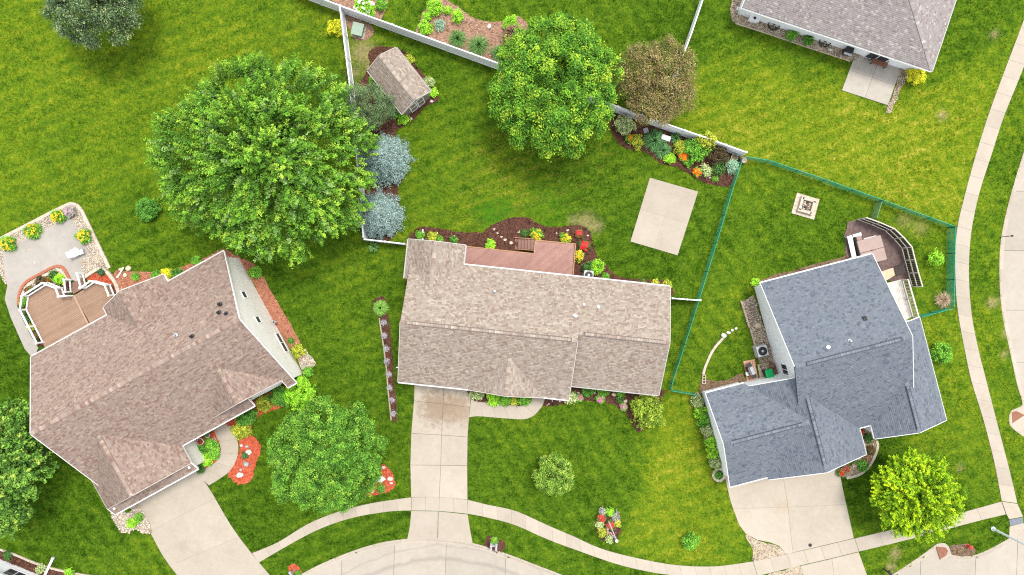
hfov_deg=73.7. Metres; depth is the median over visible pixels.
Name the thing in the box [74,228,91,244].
flower shrub
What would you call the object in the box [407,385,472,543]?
driveway
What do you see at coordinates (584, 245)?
flower clump
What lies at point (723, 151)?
shrub
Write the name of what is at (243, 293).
window
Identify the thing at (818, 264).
soil bed
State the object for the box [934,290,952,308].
ornamental grass
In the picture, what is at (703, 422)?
shrub
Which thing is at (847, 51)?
patio grill
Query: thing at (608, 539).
perennial
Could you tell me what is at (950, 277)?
fence
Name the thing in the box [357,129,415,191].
blue spruce
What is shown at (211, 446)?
shrub
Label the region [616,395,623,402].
shrub
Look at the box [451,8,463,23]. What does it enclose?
shrub
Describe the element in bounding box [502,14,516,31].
shrub
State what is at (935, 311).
fence
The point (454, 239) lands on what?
shrub
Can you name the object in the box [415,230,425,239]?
shrub
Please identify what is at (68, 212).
flower shrub
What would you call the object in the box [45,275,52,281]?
flower clump
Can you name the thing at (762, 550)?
gravel bed
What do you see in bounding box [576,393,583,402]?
flower clump
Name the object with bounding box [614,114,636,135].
shrub
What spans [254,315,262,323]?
window
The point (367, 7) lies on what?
shrub
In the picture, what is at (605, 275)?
shrub
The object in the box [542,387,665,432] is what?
mulch bed
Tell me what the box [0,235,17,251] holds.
flower shrub
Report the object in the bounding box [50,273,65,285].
shrub
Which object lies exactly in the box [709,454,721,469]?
shrub
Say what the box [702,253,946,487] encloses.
grey roofed house
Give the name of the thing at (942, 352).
shrub
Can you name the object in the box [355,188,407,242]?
blue spruce
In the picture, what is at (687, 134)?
white fence
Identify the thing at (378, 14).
mulch bed
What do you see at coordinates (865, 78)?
patio
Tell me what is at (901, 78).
gravel bed
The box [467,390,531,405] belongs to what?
mulch bed
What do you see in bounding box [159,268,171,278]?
shrub
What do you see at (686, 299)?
white fence
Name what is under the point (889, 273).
wooden steps
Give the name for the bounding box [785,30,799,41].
shrub
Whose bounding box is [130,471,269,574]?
driveway
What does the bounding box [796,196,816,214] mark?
fire pit
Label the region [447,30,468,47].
ornamental grass
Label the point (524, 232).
shrub
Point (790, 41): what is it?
edging
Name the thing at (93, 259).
gravel bed
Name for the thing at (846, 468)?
flower clump
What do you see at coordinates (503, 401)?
shrub
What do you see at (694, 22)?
white fence
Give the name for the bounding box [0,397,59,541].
side yard tree
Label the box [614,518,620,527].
perennial
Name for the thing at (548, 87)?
maple tree
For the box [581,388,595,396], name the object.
shrub
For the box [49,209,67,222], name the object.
flower shrub
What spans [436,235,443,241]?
shrub
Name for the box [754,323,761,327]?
boulder
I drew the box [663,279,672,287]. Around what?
shrub
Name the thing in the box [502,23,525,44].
shrub
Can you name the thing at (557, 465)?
young round tree
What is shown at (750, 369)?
gas grill
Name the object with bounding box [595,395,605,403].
flower clump
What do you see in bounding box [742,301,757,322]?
firewood pile
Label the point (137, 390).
rose brown house
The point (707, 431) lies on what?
shrub
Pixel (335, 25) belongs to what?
shrub
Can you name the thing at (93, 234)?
edging
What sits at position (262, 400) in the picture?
shrub
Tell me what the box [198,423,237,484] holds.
walkway
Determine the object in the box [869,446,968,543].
lime tree
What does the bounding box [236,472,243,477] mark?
boulder
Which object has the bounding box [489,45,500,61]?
ornamental grass
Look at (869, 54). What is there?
patio door
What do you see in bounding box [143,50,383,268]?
maple tree
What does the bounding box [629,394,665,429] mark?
shrub
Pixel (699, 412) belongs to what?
shrub
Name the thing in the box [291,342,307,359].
shrub
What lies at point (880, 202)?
fence
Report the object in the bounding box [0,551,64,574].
mulch bed
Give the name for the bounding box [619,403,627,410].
flower clump
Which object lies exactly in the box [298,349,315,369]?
gravel bed
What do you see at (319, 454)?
round shade tree
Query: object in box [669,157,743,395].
fence
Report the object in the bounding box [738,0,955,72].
taupe roofed house
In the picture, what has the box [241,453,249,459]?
flower clump
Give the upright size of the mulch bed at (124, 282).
0.308 m
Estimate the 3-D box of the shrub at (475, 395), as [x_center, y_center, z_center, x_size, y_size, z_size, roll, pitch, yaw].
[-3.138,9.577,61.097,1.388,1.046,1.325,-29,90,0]
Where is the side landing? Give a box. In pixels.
[887,279,919,319]
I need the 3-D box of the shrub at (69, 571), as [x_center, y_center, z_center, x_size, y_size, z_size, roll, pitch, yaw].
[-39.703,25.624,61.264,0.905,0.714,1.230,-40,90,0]
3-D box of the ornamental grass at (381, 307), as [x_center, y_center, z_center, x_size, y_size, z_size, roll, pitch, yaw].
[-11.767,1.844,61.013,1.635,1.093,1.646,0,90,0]
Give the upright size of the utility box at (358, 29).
0.729 m
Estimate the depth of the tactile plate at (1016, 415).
61.55 m
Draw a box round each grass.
[372,300,388,316]
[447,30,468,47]
[465,33,490,55]
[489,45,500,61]
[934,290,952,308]
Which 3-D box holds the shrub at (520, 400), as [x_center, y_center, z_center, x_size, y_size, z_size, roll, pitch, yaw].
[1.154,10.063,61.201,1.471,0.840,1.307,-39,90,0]
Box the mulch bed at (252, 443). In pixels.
[225,385,298,484]
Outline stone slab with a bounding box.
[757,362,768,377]
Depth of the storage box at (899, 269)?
60.97 m
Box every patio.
[3,219,89,356]
[842,55,900,104]
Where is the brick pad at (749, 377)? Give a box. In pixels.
[743,359,757,380]
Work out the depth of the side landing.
61.07 m
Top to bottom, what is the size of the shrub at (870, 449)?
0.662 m
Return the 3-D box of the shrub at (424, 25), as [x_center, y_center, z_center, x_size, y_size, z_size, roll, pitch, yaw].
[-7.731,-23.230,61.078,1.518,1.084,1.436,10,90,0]
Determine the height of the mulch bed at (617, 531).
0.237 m
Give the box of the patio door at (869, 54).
[863,52,890,61]
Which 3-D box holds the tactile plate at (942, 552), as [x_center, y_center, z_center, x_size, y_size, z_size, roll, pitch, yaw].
[38.864,23.786,61.562,0.898,0.050,1.210,-18,90,0]
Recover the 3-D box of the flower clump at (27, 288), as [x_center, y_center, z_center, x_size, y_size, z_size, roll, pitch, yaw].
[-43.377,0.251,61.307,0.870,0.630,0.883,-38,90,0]
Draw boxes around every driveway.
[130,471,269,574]
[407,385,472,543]
[725,469,866,574]
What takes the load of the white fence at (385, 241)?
on the lawn ground at (66, 132)
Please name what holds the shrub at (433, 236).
on the mulch bed at (508, 228)
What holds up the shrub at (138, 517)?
on the gravel bed at (122, 518)
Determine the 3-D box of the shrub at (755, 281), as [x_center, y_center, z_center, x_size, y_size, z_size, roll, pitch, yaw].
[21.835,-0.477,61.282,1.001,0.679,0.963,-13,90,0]
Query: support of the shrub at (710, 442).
on the gravel bed at (705, 437)
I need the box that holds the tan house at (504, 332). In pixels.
[397,239,670,400]
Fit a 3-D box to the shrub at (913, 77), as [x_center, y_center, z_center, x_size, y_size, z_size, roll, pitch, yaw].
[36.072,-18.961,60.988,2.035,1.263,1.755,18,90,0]
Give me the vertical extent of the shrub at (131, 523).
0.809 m
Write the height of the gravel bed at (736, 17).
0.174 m
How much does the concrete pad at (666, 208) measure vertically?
0.198 m
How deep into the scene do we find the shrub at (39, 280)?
61.17 m
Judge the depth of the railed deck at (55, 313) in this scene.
61.02 m
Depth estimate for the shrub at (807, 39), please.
61.04 m
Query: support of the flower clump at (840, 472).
on the gravel bed at (854, 470)
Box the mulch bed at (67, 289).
[23,268,68,346]
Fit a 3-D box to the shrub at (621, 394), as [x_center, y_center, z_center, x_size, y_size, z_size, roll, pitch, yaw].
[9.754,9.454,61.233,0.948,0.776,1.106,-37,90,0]
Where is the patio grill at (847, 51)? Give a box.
[842,46,853,55]
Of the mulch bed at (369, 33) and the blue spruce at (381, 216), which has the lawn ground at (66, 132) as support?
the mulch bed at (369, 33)
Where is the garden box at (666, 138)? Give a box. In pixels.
[661,134,670,141]
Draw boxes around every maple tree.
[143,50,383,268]
[485,11,629,161]
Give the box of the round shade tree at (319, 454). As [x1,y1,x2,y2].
[266,394,389,515]
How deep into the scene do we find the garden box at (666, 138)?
61.05 m
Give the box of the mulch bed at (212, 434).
[196,430,220,467]
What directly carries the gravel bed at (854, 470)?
on the lawn ground at (66, 132)
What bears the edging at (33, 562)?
on the lawn ground at (66, 132)
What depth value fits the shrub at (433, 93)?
61.16 m
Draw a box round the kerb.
[301,152,1023,574]
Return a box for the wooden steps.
[881,267,895,279]
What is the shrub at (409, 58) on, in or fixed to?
on the mulch bed at (390, 127)
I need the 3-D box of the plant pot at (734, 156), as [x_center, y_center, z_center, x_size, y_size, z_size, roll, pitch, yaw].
[19.879,-11.636,61.237,0.630,0.600,0.630,0,90,0]
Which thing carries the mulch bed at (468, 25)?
on the lawn ground at (66, 132)
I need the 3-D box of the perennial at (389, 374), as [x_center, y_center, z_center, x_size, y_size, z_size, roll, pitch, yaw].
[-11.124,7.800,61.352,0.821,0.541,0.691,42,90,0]
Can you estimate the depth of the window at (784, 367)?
59.24 m
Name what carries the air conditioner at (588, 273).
on the lawn ground at (66, 132)
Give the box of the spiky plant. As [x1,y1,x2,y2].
[368,241,378,251]
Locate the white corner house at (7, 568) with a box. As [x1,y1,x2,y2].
[0,559,36,574]
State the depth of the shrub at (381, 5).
60.93 m
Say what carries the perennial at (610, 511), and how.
on the mulch bed at (617, 531)
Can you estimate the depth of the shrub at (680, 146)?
60.82 m
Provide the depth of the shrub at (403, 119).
61.16 m
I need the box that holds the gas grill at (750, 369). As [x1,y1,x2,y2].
[745,362,756,378]
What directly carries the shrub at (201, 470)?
on the mulch bed at (212, 434)
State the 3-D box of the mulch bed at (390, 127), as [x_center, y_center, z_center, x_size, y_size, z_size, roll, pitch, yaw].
[-10.337,-12.907,61.474,7.442,0.336,17.839,0,90,0]
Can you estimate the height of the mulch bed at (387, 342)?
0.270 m
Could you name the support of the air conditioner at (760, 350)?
on the lawn ground at (66, 132)
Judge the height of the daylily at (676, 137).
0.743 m
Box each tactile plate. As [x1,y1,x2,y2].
[936,546,947,558]
[1009,517,1022,525]
[1012,411,1023,422]
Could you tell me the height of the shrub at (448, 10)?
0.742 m
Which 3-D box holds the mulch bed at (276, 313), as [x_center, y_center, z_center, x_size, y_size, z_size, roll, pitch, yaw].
[-21.585,1.697,61.478,1.461,0.281,11.315,-32,90,0]
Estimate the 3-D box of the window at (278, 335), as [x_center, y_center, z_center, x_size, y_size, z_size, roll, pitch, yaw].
[-20.443,4.896,60.667,0.070,0.980,1.980,-29,90,0]
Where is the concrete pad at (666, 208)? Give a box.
[630,178,697,254]
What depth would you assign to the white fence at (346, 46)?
60.40 m
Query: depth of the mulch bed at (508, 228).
61.51 m
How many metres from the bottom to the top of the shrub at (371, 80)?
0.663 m
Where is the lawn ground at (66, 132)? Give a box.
[0,0,1023,574]
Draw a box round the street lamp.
[991,526,1023,544]
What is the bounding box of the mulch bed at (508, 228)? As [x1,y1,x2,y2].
[406,216,673,295]
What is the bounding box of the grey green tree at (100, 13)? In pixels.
[39,0,144,50]
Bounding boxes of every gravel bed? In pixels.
[0,205,107,287]
[110,505,151,533]
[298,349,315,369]
[695,392,721,471]
[730,0,860,60]
[744,295,775,373]
[746,535,785,560]
[769,566,802,574]
[843,430,876,476]
[886,68,908,113]
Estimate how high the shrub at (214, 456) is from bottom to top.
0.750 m
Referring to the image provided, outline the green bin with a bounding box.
[761,368,773,377]
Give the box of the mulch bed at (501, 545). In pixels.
[484,536,504,552]
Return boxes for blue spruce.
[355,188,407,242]
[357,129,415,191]
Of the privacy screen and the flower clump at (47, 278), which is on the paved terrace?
the privacy screen
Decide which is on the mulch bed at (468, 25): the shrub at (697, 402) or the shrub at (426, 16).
the shrub at (426, 16)
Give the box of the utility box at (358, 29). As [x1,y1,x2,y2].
[351,21,366,39]
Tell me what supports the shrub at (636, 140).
on the mulch bed at (725, 179)
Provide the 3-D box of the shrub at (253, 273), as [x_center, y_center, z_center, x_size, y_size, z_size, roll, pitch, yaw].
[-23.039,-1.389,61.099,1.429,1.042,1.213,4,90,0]
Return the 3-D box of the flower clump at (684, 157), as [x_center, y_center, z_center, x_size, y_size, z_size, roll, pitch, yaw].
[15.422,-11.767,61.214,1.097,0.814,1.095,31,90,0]
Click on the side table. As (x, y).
(80, 252)
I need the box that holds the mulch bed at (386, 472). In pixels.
[366,464,395,495]
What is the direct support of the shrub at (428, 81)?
on the mulch bed at (390, 127)
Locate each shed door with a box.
[409,102,417,112]
[416,97,424,106]
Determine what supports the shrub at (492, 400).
on the mulch bed at (484, 399)
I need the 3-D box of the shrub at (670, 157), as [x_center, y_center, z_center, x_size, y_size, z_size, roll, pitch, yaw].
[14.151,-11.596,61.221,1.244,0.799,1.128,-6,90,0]
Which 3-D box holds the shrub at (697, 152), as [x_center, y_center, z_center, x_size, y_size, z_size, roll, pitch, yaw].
[16.455,-12.259,60.788,2.613,1.661,2.405,-15,90,0]
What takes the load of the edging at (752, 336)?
on the lawn ground at (66, 132)
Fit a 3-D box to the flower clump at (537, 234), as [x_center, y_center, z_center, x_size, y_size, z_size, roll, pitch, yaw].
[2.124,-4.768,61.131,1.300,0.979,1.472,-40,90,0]
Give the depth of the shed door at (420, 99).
60.52 m
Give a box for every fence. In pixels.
[309,0,618,111]
[339,7,367,238]
[364,238,406,244]
[615,106,747,156]
[663,0,702,121]
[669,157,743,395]
[671,297,700,300]
[745,156,956,227]
[870,201,881,218]
[919,308,953,317]
[946,227,955,307]
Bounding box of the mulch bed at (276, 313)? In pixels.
[236,255,302,361]
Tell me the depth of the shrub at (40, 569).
61.15 m
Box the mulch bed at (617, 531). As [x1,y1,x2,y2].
[595,510,620,540]
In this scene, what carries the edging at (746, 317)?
on the lawn ground at (66, 132)
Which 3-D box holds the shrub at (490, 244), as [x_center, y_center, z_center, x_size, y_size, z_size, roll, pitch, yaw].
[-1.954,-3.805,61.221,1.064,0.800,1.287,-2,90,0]
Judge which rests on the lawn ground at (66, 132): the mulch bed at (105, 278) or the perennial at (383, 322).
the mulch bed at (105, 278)
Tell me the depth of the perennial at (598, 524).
61.21 m
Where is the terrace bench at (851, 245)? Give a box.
[845,235,855,257]
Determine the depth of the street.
61.67 m
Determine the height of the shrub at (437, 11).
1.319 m
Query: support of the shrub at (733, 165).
on the mulch bed at (725, 179)
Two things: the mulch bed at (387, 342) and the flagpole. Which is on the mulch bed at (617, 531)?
the flagpole
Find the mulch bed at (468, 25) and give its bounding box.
[416,0,529,61]
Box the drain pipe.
[44,557,54,574]
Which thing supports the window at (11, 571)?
in the white corner house at (7, 568)
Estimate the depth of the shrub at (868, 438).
61.19 m
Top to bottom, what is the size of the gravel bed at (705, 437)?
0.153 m
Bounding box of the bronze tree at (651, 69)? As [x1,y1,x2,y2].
[612,33,699,127]
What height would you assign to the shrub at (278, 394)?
1.455 m
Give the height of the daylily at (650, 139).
0.881 m
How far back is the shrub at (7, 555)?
61.20 m
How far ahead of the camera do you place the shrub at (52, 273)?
61.17 m
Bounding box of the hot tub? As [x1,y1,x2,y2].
[854,235,886,261]
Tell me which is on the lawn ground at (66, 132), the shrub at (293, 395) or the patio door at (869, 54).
the shrub at (293, 395)
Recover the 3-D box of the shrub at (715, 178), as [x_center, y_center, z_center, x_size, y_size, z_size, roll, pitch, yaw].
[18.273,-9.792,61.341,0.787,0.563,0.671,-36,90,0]
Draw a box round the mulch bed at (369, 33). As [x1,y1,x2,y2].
[345,15,373,40]
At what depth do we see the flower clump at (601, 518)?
61.15 m
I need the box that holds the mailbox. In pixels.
[490,543,497,550]
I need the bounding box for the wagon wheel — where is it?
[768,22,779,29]
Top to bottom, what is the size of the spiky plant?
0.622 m
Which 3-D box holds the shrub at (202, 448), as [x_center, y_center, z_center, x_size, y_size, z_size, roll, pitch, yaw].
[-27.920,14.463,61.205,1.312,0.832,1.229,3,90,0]
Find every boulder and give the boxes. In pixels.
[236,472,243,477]
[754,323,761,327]
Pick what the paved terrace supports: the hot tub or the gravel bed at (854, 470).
the hot tub
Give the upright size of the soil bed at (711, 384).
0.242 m
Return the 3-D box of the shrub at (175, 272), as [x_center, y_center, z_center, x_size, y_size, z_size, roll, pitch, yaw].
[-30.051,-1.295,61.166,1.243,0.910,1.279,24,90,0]
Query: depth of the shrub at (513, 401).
61.13 m
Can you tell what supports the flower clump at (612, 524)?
on the mulch bed at (617, 531)
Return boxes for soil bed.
[699,373,746,394]
[750,255,848,287]
[950,544,976,556]
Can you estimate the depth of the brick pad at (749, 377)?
61.51 m
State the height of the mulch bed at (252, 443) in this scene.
0.280 m
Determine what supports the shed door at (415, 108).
in the garden shed
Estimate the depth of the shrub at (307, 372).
61.06 m
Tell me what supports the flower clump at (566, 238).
on the mulch bed at (508, 228)
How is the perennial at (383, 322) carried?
on the mulch bed at (387, 342)
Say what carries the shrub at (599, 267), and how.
on the mulch bed at (508, 228)
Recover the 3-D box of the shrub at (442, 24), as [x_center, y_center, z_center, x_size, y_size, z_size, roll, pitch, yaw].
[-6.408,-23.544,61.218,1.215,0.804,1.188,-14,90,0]
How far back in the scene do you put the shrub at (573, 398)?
60.80 m
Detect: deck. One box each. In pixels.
[18,272,115,347]
[465,237,575,274]
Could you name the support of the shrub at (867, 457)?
on the gravel bed at (854, 470)
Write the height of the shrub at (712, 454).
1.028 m
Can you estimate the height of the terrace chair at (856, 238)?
0.760 m
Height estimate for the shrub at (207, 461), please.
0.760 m
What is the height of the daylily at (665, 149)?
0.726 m
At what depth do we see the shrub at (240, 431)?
60.85 m
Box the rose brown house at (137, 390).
[30,250,302,514]
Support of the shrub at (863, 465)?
on the gravel bed at (854, 470)
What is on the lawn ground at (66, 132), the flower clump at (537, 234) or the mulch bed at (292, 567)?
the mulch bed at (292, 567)
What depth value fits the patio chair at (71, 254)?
60.94 m
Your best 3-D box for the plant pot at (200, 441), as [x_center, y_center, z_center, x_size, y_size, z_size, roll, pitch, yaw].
[-27.940,13.810,61.224,0.634,0.625,0.630,0,90,0]
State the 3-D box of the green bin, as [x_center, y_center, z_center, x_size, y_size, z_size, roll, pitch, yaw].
[22.843,7.655,61.039,0.680,1.055,0.837,-15,90,0]
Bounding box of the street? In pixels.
[310,166,1023,574]
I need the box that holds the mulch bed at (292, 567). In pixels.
[288,564,302,574]
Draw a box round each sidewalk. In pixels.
[252,497,1005,574]
[955,20,1023,536]
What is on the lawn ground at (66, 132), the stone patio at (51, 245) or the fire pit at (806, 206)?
the stone patio at (51, 245)
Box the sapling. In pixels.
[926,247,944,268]
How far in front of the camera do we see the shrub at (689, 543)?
60.95 m
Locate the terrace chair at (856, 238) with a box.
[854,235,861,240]
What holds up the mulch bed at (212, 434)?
on the lawn ground at (66, 132)
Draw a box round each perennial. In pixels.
[381,319,387,326]
[381,332,387,338]
[384,358,390,365]
[384,371,391,376]
[390,409,396,416]
[593,520,604,528]
[597,528,607,537]
[598,506,605,515]
[605,507,614,516]
[605,534,612,543]
[611,509,620,522]
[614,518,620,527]
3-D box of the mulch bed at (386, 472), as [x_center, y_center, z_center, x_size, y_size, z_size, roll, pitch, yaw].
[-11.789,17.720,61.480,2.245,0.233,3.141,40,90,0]
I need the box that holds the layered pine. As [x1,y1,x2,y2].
[328,81,398,133]
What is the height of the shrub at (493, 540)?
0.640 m
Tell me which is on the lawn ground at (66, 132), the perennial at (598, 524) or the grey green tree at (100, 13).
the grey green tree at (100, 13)
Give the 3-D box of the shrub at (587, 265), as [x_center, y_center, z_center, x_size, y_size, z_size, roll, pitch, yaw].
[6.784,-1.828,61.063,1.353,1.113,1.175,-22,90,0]
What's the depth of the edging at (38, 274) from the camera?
61.37 m
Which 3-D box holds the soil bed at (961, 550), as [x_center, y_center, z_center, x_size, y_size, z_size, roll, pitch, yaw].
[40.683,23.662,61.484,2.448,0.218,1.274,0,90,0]
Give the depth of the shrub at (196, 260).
61.03 m
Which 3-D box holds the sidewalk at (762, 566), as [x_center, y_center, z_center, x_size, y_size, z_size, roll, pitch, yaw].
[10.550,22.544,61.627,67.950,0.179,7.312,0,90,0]
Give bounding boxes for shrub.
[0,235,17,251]
[2,550,11,560]
[19,297,26,307]
[22,222,43,239]
[22,315,30,322]
[34,275,45,287]
[35,563,45,574]
[48,269,59,278]
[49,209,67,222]
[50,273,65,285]
[62,205,77,219]
[63,567,74,574]
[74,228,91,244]
[126,517,136,529]
[131,272,139,281]
[133,513,143,523]
[136,196,161,222]
[150,269,160,277]
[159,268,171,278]
[170,267,182,276]
[190,256,201,264]
[196,443,207,453]
[197,463,204,474]
[201,452,212,466]
[205,439,219,454]
[207,452,220,459]
[230,423,252,440]
[235,407,257,425]
[247,266,262,277]
[256,394,272,411]
[266,384,290,407]
[283,375,316,410]
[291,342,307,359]
[302,366,313,377]
[327,19,341,37]
[353,0,375,16]
[368,76,375,84]
[375,0,387,10]
[376,483,385,492]
[396,113,410,124]
[405,54,414,63]
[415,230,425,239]
[418,19,433,34]
[422,76,434,86]
[423,11,432,20]
[426,0,443,16]
[427,231,437,240]
[429,86,438,97]
[435,18,445,32]
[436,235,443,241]
[443,6,452,14]
[449,236,458,242]
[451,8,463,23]
[468,391,484,400]
[485,238,495,248]
[486,394,499,406]
[490,536,497,544]
[497,396,511,408]
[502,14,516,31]
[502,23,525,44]
[509,397,516,405]
[517,397,531,405]
[520,228,530,237]
[564,390,578,404]
[580,260,594,271]
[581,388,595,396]
[591,258,604,274]
[597,390,609,396]
[601,273,609,278]
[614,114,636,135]
[616,392,625,396]
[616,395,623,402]
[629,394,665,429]
[630,134,643,150]
[663,153,675,163]
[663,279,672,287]
[671,140,685,155]
[681,530,700,551]
[682,157,693,168]
[683,138,711,162]
[690,395,703,409]
[693,406,707,418]
[695,414,709,427]
[696,130,717,149]
[699,425,712,436]
[700,163,712,176]
[704,436,716,448]
[705,447,719,459]
[707,144,729,165]
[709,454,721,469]
[712,162,725,176]
[712,175,719,181]
[714,470,722,480]
[725,159,738,174]
[750,277,759,285]
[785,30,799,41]
[801,35,815,46]
[856,459,868,471]
[861,455,870,461]
[862,432,874,444]
[866,445,876,454]
[905,69,926,84]
[929,340,952,363]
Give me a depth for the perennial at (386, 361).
61.28 m
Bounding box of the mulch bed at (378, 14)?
[332,0,387,19]
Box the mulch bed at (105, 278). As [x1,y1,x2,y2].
[87,273,115,290]
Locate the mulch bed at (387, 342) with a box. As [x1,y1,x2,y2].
[372,296,396,422]
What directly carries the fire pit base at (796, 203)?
on the lawn ground at (66, 132)
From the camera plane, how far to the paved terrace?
61.51 m
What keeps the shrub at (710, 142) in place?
on the mulch bed at (725, 179)
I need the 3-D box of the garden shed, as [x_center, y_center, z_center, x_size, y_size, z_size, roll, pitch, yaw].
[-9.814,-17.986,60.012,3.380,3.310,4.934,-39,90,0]
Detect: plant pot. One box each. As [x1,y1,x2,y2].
[197,438,203,444]
[730,154,737,160]
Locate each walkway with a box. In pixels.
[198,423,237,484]
[469,398,544,418]
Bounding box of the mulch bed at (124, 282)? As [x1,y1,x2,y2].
[112,249,236,289]
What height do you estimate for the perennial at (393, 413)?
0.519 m
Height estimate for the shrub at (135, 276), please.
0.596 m
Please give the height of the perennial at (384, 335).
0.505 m
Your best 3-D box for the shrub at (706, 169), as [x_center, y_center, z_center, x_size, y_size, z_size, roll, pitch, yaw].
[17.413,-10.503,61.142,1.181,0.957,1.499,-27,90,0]
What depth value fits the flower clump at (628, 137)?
61.01 m
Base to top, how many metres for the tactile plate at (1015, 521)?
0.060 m
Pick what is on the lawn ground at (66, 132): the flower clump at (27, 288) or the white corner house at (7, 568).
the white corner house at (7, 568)
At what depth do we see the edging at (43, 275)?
61.41 m
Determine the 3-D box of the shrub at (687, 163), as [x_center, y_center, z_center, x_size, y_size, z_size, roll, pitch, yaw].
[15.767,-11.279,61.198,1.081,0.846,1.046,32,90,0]
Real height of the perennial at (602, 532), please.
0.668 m
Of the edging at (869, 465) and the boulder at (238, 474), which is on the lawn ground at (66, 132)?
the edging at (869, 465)
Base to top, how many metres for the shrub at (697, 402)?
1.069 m
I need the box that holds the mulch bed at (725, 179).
[610,113,740,186]
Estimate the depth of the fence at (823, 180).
60.87 m
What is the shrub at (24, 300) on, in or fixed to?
on the mulch bed at (67, 289)
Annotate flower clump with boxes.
[23,286,34,293]
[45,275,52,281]
[97,268,104,275]
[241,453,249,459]
[529,227,544,241]
[559,232,571,244]
[573,250,584,262]
[574,229,582,238]
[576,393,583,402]
[578,240,591,250]
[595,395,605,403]
[596,514,606,522]
[604,519,615,530]
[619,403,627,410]
[624,134,633,143]
[650,278,659,283]
[678,152,688,162]
[692,166,701,177]
[836,467,845,476]
[841,464,851,472]
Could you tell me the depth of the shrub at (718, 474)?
61.23 m
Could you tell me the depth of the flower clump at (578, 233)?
61.16 m
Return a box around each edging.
[0,548,88,574]
[1,202,110,268]
[17,265,70,304]
[20,269,67,297]
[84,267,119,292]
[379,318,391,419]
[702,338,724,374]
[735,23,849,61]
[740,301,749,327]
[749,329,759,358]
[846,440,878,478]
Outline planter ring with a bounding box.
[712,468,725,481]
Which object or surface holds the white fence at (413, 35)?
on the lawn ground at (66, 132)
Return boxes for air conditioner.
[582,270,593,276]
[752,344,768,357]
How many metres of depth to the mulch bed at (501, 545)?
61.54 m
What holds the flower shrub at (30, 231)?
on the gravel bed at (93, 259)
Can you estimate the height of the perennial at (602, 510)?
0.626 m
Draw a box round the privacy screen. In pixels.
[856,217,922,286]
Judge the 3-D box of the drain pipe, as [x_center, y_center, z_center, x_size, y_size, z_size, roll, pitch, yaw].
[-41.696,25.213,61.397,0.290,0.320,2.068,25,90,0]
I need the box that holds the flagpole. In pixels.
[606,520,617,542]
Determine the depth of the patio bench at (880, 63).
61.10 m
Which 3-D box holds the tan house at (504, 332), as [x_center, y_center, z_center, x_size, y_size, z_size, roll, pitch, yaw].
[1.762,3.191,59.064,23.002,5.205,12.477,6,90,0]
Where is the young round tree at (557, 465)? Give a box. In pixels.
[531,452,574,496]
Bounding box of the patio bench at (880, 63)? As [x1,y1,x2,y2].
[870,57,889,68]
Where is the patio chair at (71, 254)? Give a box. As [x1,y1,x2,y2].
[65,247,79,257]
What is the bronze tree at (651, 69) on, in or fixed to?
on the lawn ground at (66, 132)
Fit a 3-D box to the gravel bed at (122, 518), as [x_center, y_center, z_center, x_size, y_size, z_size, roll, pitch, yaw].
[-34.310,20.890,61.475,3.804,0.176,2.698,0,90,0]
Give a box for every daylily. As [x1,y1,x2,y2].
[642,128,666,152]
[654,142,672,159]
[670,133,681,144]
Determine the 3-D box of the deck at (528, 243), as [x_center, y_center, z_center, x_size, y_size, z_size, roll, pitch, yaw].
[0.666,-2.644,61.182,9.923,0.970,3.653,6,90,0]
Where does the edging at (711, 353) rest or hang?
on the lawn ground at (66, 132)
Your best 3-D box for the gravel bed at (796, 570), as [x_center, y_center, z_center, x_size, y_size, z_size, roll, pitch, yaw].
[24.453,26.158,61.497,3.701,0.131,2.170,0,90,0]
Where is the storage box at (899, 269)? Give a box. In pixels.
[891,264,905,274]
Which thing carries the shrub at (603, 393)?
on the mulch bed at (610, 398)
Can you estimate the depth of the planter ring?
61.38 m
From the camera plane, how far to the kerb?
61.57 m
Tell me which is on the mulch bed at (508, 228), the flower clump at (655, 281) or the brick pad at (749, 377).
the flower clump at (655, 281)
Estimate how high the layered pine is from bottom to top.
5.049 m
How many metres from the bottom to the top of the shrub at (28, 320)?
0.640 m
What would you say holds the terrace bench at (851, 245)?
on the paved terrace
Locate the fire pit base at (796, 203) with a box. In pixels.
[791,193,819,219]
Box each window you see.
[1,567,28,574]
[240,291,248,298]
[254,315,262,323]
[275,332,288,352]
[780,363,789,376]
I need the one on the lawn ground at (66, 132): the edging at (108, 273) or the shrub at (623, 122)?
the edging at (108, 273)
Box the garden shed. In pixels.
[367,47,431,115]
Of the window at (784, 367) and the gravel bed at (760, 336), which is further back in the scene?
the gravel bed at (760, 336)
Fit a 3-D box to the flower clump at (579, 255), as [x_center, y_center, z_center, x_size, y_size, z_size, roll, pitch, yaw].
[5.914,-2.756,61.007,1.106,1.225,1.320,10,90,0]
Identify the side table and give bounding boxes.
[77,249,85,254]
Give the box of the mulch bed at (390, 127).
[357,46,438,242]
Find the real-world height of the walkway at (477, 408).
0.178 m
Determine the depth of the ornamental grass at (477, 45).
60.92 m
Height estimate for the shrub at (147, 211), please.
1.401 m
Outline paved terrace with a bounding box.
[844,220,908,281]

